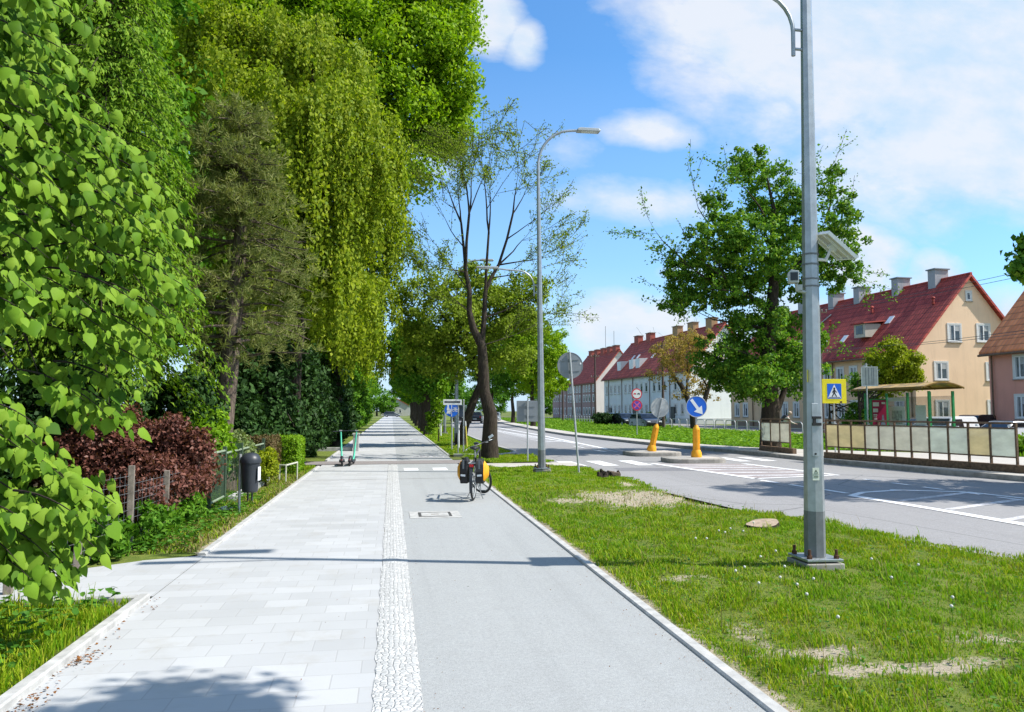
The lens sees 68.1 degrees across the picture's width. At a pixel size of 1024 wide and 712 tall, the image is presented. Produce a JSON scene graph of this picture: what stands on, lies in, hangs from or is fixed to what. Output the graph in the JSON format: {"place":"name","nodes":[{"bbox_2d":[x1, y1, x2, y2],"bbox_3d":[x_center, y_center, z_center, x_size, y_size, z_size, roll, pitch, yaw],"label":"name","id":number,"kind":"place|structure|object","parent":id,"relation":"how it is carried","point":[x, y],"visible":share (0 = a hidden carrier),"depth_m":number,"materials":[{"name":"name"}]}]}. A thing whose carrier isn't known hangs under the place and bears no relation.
{"place":"outdoors","nodes":[
{"label":"outdoors","id":0,"kind":"place"},
{"bbox_2d":[0,555,204,599],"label":"driveway slabs","id":1,"kind":"structure","parent":0,"point":[152,577],"depth_m":7.51,"materials":[{"name":"concrete"}]},
{"bbox_2d":[5,416,390,711],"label":"pavement","id":2,"kind":"structure","parent":0,"point":[285,581],"depth_m":5.87,"materials":[{"name":"concrete"}]},
{"bbox_2d":[372,464,423,711],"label":"sett strip","id":3,"kind":"object","parent":2,"relation":"on","point":[397,687],"visible":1,"depth_m":5.77,"materials":[{"name":"stone"}]},
{"bbox_2d":[414,427,510,454],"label":"grass","id":4,"kind":"structure","parent":0,"point":[446,438],"depth_m":38.45,"materials":[{"name":"green plant"}]},
{"bbox_2d":[0,411,1022,664],"bbox_3d":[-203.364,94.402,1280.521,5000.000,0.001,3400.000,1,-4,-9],"label":"ground","id":5,"kind":"structure","parent":0,"point":[504,415],"depth_m":27.30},
{"bbox_2d":[0,296,50,479],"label":"evergreen tree","id":6,"kind":"object","parent":5,"relation":"on","point":[6,380],"visible":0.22,"depth_m":10.97,"materials":[{"name":"green plant"}]},
{"bbox_2d":[0,0,115,330],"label":"garden tree","id":7,"kind":"object","parent":5,"relation":"on","point":[65,63],"visible":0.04,"depth_m":13.28,"materials":[{"name":"green plant"}]},
{"bbox_2d":[0,582,130,695],"bbox_3d":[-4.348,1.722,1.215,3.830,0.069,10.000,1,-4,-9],"label":"verge","id":8,"kind":"structure","parent":5,"relation":"on","point":[77,638],"depth_m":5.49,"materials":[{"name":"green plant"}]},
{"bbox_2d":[0,586,120,667],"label":"weeds","id":9,"kind":"object","parent":8,"relation":"on","point":[75,610],"visible":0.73,"depth_m":5.68,"materials":[{"name":"green plant"}]},
{"bbox_2d":[0,593,149,711],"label":"kerb edge","id":10,"kind":"object","parent":5,"relation":"on","point":[16,693],"visible":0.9,"depth_m":4.99,"materials":[{"name":"concrete"}]},
{"bbox_2d":[3,343,160,508],"bbox_3d":[-6.952,1.222,12.264,2.539,2.962,2.659,1,-4,-9],"label":"evergreen tree","id":11,"kind":"object","parent":5,"relation":"on","point":[33,397],"visible":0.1,"depth_m":11.79,"materials":[{"name":"green plant"}]},
{"bbox_2d":[0,0,173,421],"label":"larch tree","id":12,"kind":"object","parent":5,"relation":"on","point":[164,373],"visible":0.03,"depth_m":14.68,"materials":[{"name":"green plant"}]},
{"bbox_2d":[0,0,205,607],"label":"linden tree","id":13,"kind":"object","parent":5,"relation":"on","point":[57,511],"visible":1,"depth_m":5.64,"materials":[{"name":"green plant"}]},
{"bbox_2d":[10,0,223,357],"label":"garden tree","id":14,"kind":"object","parent":5,"relation":"on","point":[169,51],"depth_m":25.20,"materials":[{"name":"green plant"}]},
{"bbox_2d":[0,0,236,440],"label":"tree","id":15,"kind":"object","parent":5,"relation":"on","point":[110,29],"visible":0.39,"depth_m":12.74,"materials":[{"name":"green plant"}]},
{"bbox_2d":[18,0,233,485],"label":"garden tree","id":16,"kind":"object","parent":5,"relation":"on","point":[179,8],"visible":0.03,"depth_m":18.17,"materials":[{"name":"green plant"}]},
{"bbox_2d":[137,366,241,495],"bbox_3d":[-6.261,1.553,14.391,2.047,2.719,2.367,3,-5,-39],"label":"evergreen tree","id":17,"kind":"object","parent":5,"relation":"on","point":[165,396],"visible":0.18,"depth_m":14.04,"materials":[{"name":"green plant"}]},
{"bbox_2d":[72,463,315,567],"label":"verge","id":18,"kind":"structure","parent":5,"relation":"on","point":[134,557],"depth_m":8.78,"materials":[{"name":"green plant"}]},
{"bbox_2d":[2,462,199,594],"bbox_3d":[-4.610,1.871,9.226,0.219,1.100,4.808,0,-4,-3],"label":"garden fence","id":19,"kind":"object","parent":18,"relation":"on","point":[130,495],"visible":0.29,"depth_m":8.99,"materials":[{"name":"grey wood"}]},
{"bbox_2d":[38,487,208,568],"bbox_3d":[-4.764,1.899,9.211,1.612,1.139,4.540,-1,-4,15],"label":"leafy shrub","id":20,"kind":"object","parent":18,"relation":"on","point":[155,517],"visible":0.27,"depth_m":9.19,"materials":[{"name":"green plant"}]},
{"bbox_2d":[28,400,226,510],"bbox_3d":[-5.834,1.607,11.543,3.199,1.860,2.229,-1,-4,12],"label":"purple bush","id":21,"kind":"object","parent":18,"relation":"on","point":[174,445],"visible":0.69,"depth_m":10.99,"materials":[{"name":"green plant"}]},
{"bbox_2d":[120,472,175,533],"bbox_3d":[-4.903,2.006,10.197,0.679,0.872,0.991,1,-4,-9],"label":"purple bush","id":22,"kind":"object","parent":18,"relation":"on","point":[160,492],"visible":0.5,"depth_m":9.99,"materials":[{"name":"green plant"}]},
{"bbox_2d":[97,490,265,551],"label":"weeds","id":23,"kind":"object","parent":18,"relation":"on","point":[214,511],"visible":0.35,"depth_m":10.41,"materials":[{"name":"green plant"}]},
{"bbox_2d":[153,402,237,474],"bbox_3d":[-5.855,1.746,13.996,1.501,1.938,1.655,2,-5,-30],"label":"leafy shrub","id":24,"kind":"object","parent":18,"relation":"on","point":[220,426],"visible":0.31,"depth_m":13.85,"materials":[{"name":"green plant"}]},
{"bbox_2d":[206,438,267,511],"bbox_3d":[-5.245,2.227,14.842,0.180,1.050,5.260,1,-4,-9],"label":"fence","id":25,"kind":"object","parent":18,"relation":"on","point":[222,488],"depth_m":13.34,"materials":[{"name":"metal"}]},
{"bbox_2d":[232,429,256,477],"bbox_3d":[-5.754,2.173,15.787,0.938,1.345,1.327,1,-4,-9],"label":"leafy shrub","id":26,"kind":"object","parent":18,"relation":"on","point":[246,442],"visible":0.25,"depth_m":15.68,"materials":[{"name":"green plant"}]},
{"bbox_2d":[237,452,260,511],"bbox_3d":[-4.240,2.079,12.271,0.333,1.025,0.333,3,-5,-36],"label":"litter bin","id":27,"kind":"object","parent":18,"relation":"on","point":[249,475],"visible":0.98,"depth_m":12.19,"materials":[{"name":"grey paint"}]},
{"bbox_2d":[257,446,279,486],"bbox_3d":[-5.352,2.424,16.431,0.643,0.937,0.922,2,-5,-23],"label":"leafy shrub","id":28,"kind":"object","parent":18,"relation":"on","point":[268,463],"visible":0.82,"depth_m":16.32,"materials":[{"name":"yellow plant"}]},
{"bbox_2d":[140,0,287,398],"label":"garden tree","id":29,"kind":"object","parent":5,"relation":"on","point":[239,2],"visible":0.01,"depth_m":27.49,"materials":[{"name":"green plant"}]},
{"bbox_2d":[120,89,330,490],"bbox_3d":[-5.946,-1.335,15.719,4.461,8.470,4.276,1,-4,-9],"label":"pine tree","id":30,"kind":"object","parent":5,"relation":"on","point":[226,194],"visible":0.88,"depth_m":15.46,"materials":[{"name":"green plant"}]},
{"bbox_2d":[179,329,284,476],"bbox_3d":[-7.118,1.225,18.711,2.897,3.931,2.701,1,-4,-9],"label":"evergreen tree","id":31,"kind":"object","parent":5,"relation":"on","point":[250,418],"visible":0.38,"depth_m":18.45,"materials":[{"name":"green plant"}]},
{"bbox_2d":[197,466,319,559],"bbox_3d":[-4.641,2.790,15.557,0.090,0.080,14.000,1,-4,-9],"label":"kerb edge","id":32,"kind":"object","parent":5,"relation":"on","point":[218,541],"visible":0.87,"depth_m":11.25,"materials":[{"name":"concrete"}]},
{"bbox_2d":[243,433,281,478],"bbox_3d":[-6.121,2.474,18.538,0.843,1.180,1.847,1,-4,-9],"label":"clipped hedge","id":33,"kind":"object","parent":5,"relation":"on","point":[274,441],"visible":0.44,"depth_m":18.14,"materials":[{"name":"brown plant"}]},
{"bbox_2d":[138,0,415,434],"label":"willow tree","id":34,"kind":"object","parent":5,"relation":"on","point":[335,176],"visible":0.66,"depth_m":22.12,"materials":[{"name":"green plant"}]},
{"bbox_2d":[240,340,315,465],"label":"evergreen tree","id":35,"kind":"object","parent":5,"relation":"on","point":[280,407],"visible":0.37,"depth_m":21.43,"materials":[{"name":"green plant"}]},
{"bbox_2d":[279,433,305,473],"bbox_3d":[-5.979,2.621,20.183,0.890,1.129,1.627,1,-4,-9],"label":"clipped hedge","id":36,"kind":"object","parent":5,"relation":"on","point":[294,443],"visible":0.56,"depth_m":19.58,"materials":[{"name":"green plant"}]},
{"bbox_2d":[261,339,330,453],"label":"evergreen tree","id":37,"kind":"object","parent":5,"relation":"on","point":[310,401],"visible":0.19,"depth_m":24.14,"materials":[{"name":"green plant"}]},
{"bbox_2d":[302,350,338,457],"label":"evergreen tree","id":38,"kind":"object","parent":5,"relation":"on","point":[330,421],"visible":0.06,"depth_m":27.27,"materials":[{"name":"green plant"}]},
{"bbox_2d":[302,343,342,449],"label":"evergreen tree","id":39,"kind":"object","parent":5,"relation":"on","point":[315,354],"visible":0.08,"depth_m":30.99,"materials":[{"name":"green plant"}]},
{"bbox_2d":[320,355,353,445],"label":"evergreen tree","id":40,"kind":"object","parent":5,"relation":"on","point":[345,413],"visible":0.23,"depth_m":35.74,"materials":[{"name":"green plant"}]},
{"bbox_2d":[305,417,382,460],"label":"verge","id":41,"kind":"structure","parent":5,"relation":"on","point":[322,455],"depth_m":35.24,"materials":[{"name":"plant"}]},
{"bbox_2d":[200,0,489,345],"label":"maple tree","id":42,"kind":"object","parent":5,"relation":"on","point":[424,75],"visible":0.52,"depth_m":32.10,"materials":[{"name":"green plant"}]},
{"bbox_2d":[265,191,425,445],"bbox_3d":[-7.963,-1.927,37.137,7.696,12.717,6.529,-3,-5,33],"label":"birch tree","id":43,"kind":"object","parent":5,"relation":"on","point":[386,277],"visible":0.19,"depth_m":35.73,"materials":[{"name":"green plant"}]},
{"bbox_2d":[330,357,362,436],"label":"evergreen tree","id":44,"kind":"object","parent":5,"relation":"on","point":[354,414],"visible":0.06,"depth_m":41.68,"materials":[{"name":"green plant"}]},
{"bbox_2d":[343,363,368,435],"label":"evergreen tree","id":45,"kind":"object","parent":5,"relation":"on","point":[360,409],"visible":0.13,"depth_m":49.76,"materials":[{"name":"green plant"}]},
{"bbox_2d":[328,314,397,386],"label":"birch tree","id":46,"kind":"object","parent":5,"relation":"on","point":[392,370],"visible":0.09,"depth_m":51.10,"materials":[{"name":"green plant"}]},
{"bbox_2d":[367,387,398,415],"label":"distant tree","id":47,"kind":"object","parent":5,"relation":"on","point":[381,406],"visible":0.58,"depth_m":244.23,"materials":[{"name":"green plant"}]},
{"bbox_2d":[304,460,474,464],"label":"side drive","id":48,"kind":"structure","parent":5,"relation":"on","point":[384,462],"depth_m":24.18,"materials":[{"name":"concrete"}]},
{"bbox_2d":[399,416,502,454],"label":"verge","id":49,"kind":"structure","parent":5,"relation":"on","point":[407,419],"depth_m":99.10,"materials":[{"name":"plant"}]},
{"bbox_2d":[386,318,467,434],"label":"verge tree","id":50,"kind":"object","parent":49,"relation":"on","point":[418,385],"visible":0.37,"depth_m":51.22,"materials":[{"name":"green plant"}]},
{"bbox_2d":[424,379,450,440],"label":"young tree","id":51,"kind":"object","parent":49,"relation":"on","point":[438,406],"visible":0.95,"depth_m":39.60,"materials":[{"name":"green plant"}]},
{"bbox_2d":[384,259,554,444],"bbox_3d":[-2.084,-0.242,36.305,7.980,9.218,5.486,2,-5,-29],"label":"leaning tree","id":52,"kind":"object","parent":5,"relation":"on","point":[439,338],"visible":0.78,"depth_m":35.61,"materials":[{"name":"green plant"}]},
{"bbox_2d":[462,386,510,412],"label":"distant tree","id":53,"kind":"object","parent":5,"relation":"on","point":[500,399],"visible":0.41,"depth_m":229.97,"materials":[{"name":"green plant"}]},
{"bbox_2d":[395,97,597,457],"bbox_3d":[-0.513,-2.276,26.873,7.932,11.922,6.476,1,-4,-9],"label":"bare tree","id":54,"kind":"object","parent":5,"relation":"on","point":[489,449],"visible":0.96,"depth_m":26.57,"materials":[{"name":"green plant"}]},
{"bbox_2d":[462,453,553,462],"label":"verge","id":55,"kind":"structure","parent":5,"relation":"on","point":[506,462],"depth_m":25.01,"materials":[{"name":"green plant"}]},
{"bbox_2d":[517,398,537,462],"bbox_3d":[0.500,2.424,24.559,0.700,2.112,0.092,1,-4,-9],"label":"square sign","id":56,"kind":"object","parent":55,"relation":"on","point":[527,411],"visible":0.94,"depth_m":24.63,"materials":[{"name":"grey metal"}]},
{"bbox_2d":[489,334,548,422],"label":"roadside tree","id":57,"kind":"object","parent":5,"relation":"on","point":[505,385],"visible":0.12,"depth_m":98.78,"materials":[{"name":"green plant"}]},
{"bbox_2d":[500,306,569,425],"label":"roadside tree","id":58,"kind":"object","parent":5,"relation":"on","point":[551,358],"visible":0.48,"depth_m":76.56,"materials":[{"name":"green plant"}]},
{"bbox_2d":[501,417,683,426],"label":"meadow grass","id":59,"kind":"structure","parent":5,"relation":"on","point":[554,422],"depth_m":94.75,"materials":[{"name":"green plant"}]},
{"bbox_2d":[567,326,622,418],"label":"pink block","id":60,"kind":"structure","parent":5,"relation":"on","point":[583,384],"depth_m":156.77,"materials":[{"name":"paint"}]},
{"bbox_2d":[473,473,788,711],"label":"path edging","id":61,"kind":"object","parent":5,"relation":"on","point":[763,700],"visible":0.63,"depth_m":5.65,"materials":[{"name":"concrete"}]},
{"bbox_2d":[629,413,661,426],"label":"parked car","id":62,"kind":"object","parent":5,"relation":"on","point":[646,419],"visible":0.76,"depth_m":78.00,"materials":[{"name":"black paint"}]},
{"bbox_2d":[601,317,732,423],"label":"white block","id":63,"kind":"structure","parent":5,"relation":"on","point":[623,378],"depth_m":111.25,"materials":[{"name":"white paint"}]},
{"bbox_2d":[546,417,801,433],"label":"parking lane","id":64,"kind":"structure","parent":5,"relation":"on","point":[799,431],"depth_m":76.38,"materials":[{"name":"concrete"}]},
{"bbox_2d":[926,416,979,426],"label":"parked car","id":65,"kind":"object","parent":64,"relation":"on","point":[958,418],"visible":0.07,"depth_m":40.59,"materials":[{"name":"white paint"}]},
{"bbox_2d":[637,309,723,428],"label":"ochre tree","id":66,"kind":"object","parent":5,"relation":"on","point":[666,361],"visible":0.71,"depth_m":62.52,"materials":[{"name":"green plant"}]},
{"bbox_2d":[536,425,885,451],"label":"meadow grass","id":67,"kind":"structure","parent":5,"relation":"on","point":[604,427],"depth_m":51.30,"materials":[{"name":"green plant"}]},
{"bbox_2d":[473,465,1023,711],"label":"verge","id":68,"kind":"structure","parent":5,"relation":"on","point":[940,667],"depth_m":5.87,"materials":[{"name":"green plant"}]},
{"bbox_2d":[476,127,600,472],"bbox_3d":[0.777,-1.581,20.723,3.516,9.615,0.420,0,-4,-9],"label":"street lamp","id":69,"kind":"object","parent":68,"relation":"on","point":[541,467],"visible":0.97,"depth_m":20.61,"materials":[{"name":"metal"}]},
{"bbox_2d":[557,352,582,471],"bbox_3d":[1.655,1.522,20.204,0.714,3.290,0.087,-3,-3,-11],"label":"round sign","id":70,"kind":"object","parent":68,"relation":"on","point":[569,365],"visible":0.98,"depth_m":20.27,"materials":[{"name":"grey metal"}]},
{"bbox_2d":[519,493,1023,711],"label":"weeds","id":71,"kind":"object","parent":68,"relation":"on","point":[952,658],"visible":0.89,"depth_m":6.88,"materials":[{"name":"green plant"}]},
{"bbox_2d":[773,0,844,570],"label":"street lamp","id":72,"kind":"object","parent":68,"relation":"on","point":[814,516],"visible":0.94,"depth_m":8.10,"materials":[{"name":"metal"}]},
{"bbox_2d":[818,231,858,260],"bbox_3d":[3.487,-1.169,8.314,0.504,0.453,0.462,1,-4,-9],"label":"solar panel","id":73,"kind":"object","parent":72,"relation":"attached to","point":[833,245],"visible":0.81,"depth_m":8.24,"materials":[{"name":"white paint"}]},
{"bbox_2d":[603,127,902,446],"bbox_3d":[10.025,-3.063,30.933,12.370,14.089,6.504,1,-4,-9],"label":"tree","id":74,"kind":"object","parent":5,"relation":"on","point":[741,370],"visible":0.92,"depth_m":30.15,"materials":[{"name":"green plant"}]},
{"bbox_2d":[497,421,1023,481],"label":"road kerb","id":75,"kind":"structure","parent":5,"relation":"on","point":[1010,477],"depth_m":23.12,"materials":[{"name":"concrete"}]},
{"bbox_2d":[828,372,879,423],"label":"house shrub","id":76,"kind":"object","parent":5,"relation":"on","point":[849,414],"visible":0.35,"depth_m":44.89,"materials":[{"name":"green plant"}]},
{"bbox_2d":[731,268,1004,428],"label":"peach house","id":77,"kind":"structure","parent":5,"relation":"on","point":[963,313],"depth_m":58.17,"materials":[{"name":"beige paint"}]},
{"bbox_2d":[857,333,928,424],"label":"house shrub","id":78,"kind":"object","parent":5,"relation":"on","point":[907,364],"visible":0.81,"depth_m":44.06,"materials":[{"name":"plant"}]},
{"bbox_2d":[977,291,1023,420],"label":"red house","id":79,"kind":"structure","parent":5,"relation":"on","point":[1004,354],"depth_m":46.95,"materials":[{"name":"paint"}]},
{"bbox_2d":[1012,353,1023,379],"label":"window","id":80,"kind":"structure","parent":79,"relation":"in","point":[1017,359],"depth_m":45.83,"materials":[{"name":"white glass"}]},
{"bbox_2d":[1000,231,1023,285],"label":"kerb tree","id":81,"kind":"object","parent":5,"relation":"on","point":[1015,270],"visible":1,"depth_m":15.85,"materials":[{"name":"green plant"}]},
{"bbox_2d":[0,0,1023,410],"label":"sky","id":82,"kind":"structure","parent":0,"point":[931,92],"materials":[{"name":"blue"}]},
{"bbox_2d":[392,416,766,711],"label":"cycle path","id":83,"kind":"structure","parent":0,"point":[501,626],"depth_m":5.84,"materials":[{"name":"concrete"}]},
{"bbox_2d":[409,511,461,518],"bbox_3d":[-1.228,2.548,12.076,0.800,0.061,0.780,1,-4,-9],"label":"manhole cover","id":84,"kind":"object","parent":83,"relation":"on","point":[433,514],"visible":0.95,"depth_m":12.04,"materials":[{"name":"concrete"}]},
{"bbox_2d":[465,434,493,499],"bbox_3d":[-0.674,2.100,14.490,0.564,1.193,1.665,0,-4,5],"label":"bicycle","id":85,"kind":"object","parent":83,"relation":"on","point":[472,464],"visible":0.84,"depth_m":14.26,"materials":[{"name":"black metal"}]},
{"bbox_2d":[473,463,776,518],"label":"grass","id":86,"kind":"structure","parent":0,"point":[505,486],"depth_m":15.74,"materials":[{"name":"green plant"}]},
{"bbox_2d":[623,450,680,456],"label":"traffic island","id":87,"kind":"structure","parent":0,"point":[646,453],"depth_m":27.79,"materials":[{"name":"concrete"}]},
{"bbox_2d":[647,398,668,450],"bbox_3d":[5.455,2.588,28.590,0.748,2.054,0.360,13,-4,-12],"label":"bollard sign","id":88,"kind":"object","parent":87,"relation":"on","point":[659,407],"visible":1,"depth_m":28.61,"materials":[{"name":"yellow plastic"}]},
{"bbox_2d":[661,456,725,463],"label":"traffic island","id":89,"kind":"structure","parent":0,"point":[687,459],"depth_m":24.18,"materials":[{"name":"concrete"}]},
{"bbox_2d":[686,396,706,457],"bbox_3d":[6.079,2.319,24.923,0.652,2.016,0.359,-1,-4,20],"label":"bollard sign","id":90,"kind":"object","parent":89,"relation":"on","point":[696,406],"visible":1,"depth_m":24.91,"materials":[{"name":"yellow plastic"}]},
{"bbox_2d":[453,416,1023,558],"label":"road","id":91,"kind":"structure","parent":0,"point":[931,525],"depth_m":15.87,"materials":[{"name":"grey asphalt"}]},
{"bbox_2d":[657,463,828,477],"bbox_3d":[6.500,3.236,21.713,2.611,0.001,5.436,1,-4,-15],"label":"road marking","id":92,"kind":"object","parent":91,"relation":"on","point":[694,466],"visible":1,"depth_m":21.17,"materials":[{"name":"white paint"}]},
{"bbox_2d":[497,420,1023,475],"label":"pavement","id":93,"kind":"structure","parent":0,"point":[1000,460],"depth_m":26.75,"materials":[{"name":"grey concrete"}]},
{"bbox_2d":[758,418,796,453],"bbox_3d":[9.904,2.971,28.407,0.191,1.256,2.573,1,-4,-8],"label":"panel railing","id":94,"kind":"object","parent":93,"relation":"on","point":[779,432],"visible":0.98,"depth_m":28.41,"materials":[{"name":"white glass"}]},
{"bbox_2d":[822,379,846,451],"bbox_3d":[11.959,2.260,28.108,0.900,2.850,0.100,0,-4,-1],"label":"crossing sign","id":95,"kind":"object","parent":93,"relation":"on","point":[833,391],"visible":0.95,"depth_m":28.13,"materials":[{"name":"metal"}]},
{"bbox_2d":[861,363,877,424],"bbox_3d":[16.495,2.202,34.921,0.740,3.750,0.114,0,-4,5],"label":"bus stop sign","id":96,"kind":"object","parent":93,"relation":"on","point":[869,376],"visible":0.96,"depth_m":34.97,"materials":[{"name":"grey metal"}]},
{"bbox_2d":[851,381,963,426],"bbox_3d":[18.241,2.682,35.212,2.041,2.804,5.162,1,-4,-9],"label":"bus shelter","id":97,"kind":"object","parent":93,"relation":"on","point":[878,409],"visible":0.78,"depth_m":36.03,"materials":[{"name":"green paint"}]},
{"bbox_2d":[824,420,1023,473],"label":"panel railing","id":98,"kind":"object","parent":93,"relation":"on","point":[990,441],"visible":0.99,"depth_m":21.20,"materials":[{"name":"white glass"}]},
{"bbox_2d":[536,509,1023,595],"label":"grass","id":99,"kind":"structure","parent":0,"point":[858,579],"depth_m":8.66,"materials":[{"name":"green plant"}]},
{"bbox_2d":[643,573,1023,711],"bbox_3d":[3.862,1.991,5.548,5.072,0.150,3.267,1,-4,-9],"label":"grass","id":100,"kind":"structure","parent":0,"point":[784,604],"depth_m":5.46,"materials":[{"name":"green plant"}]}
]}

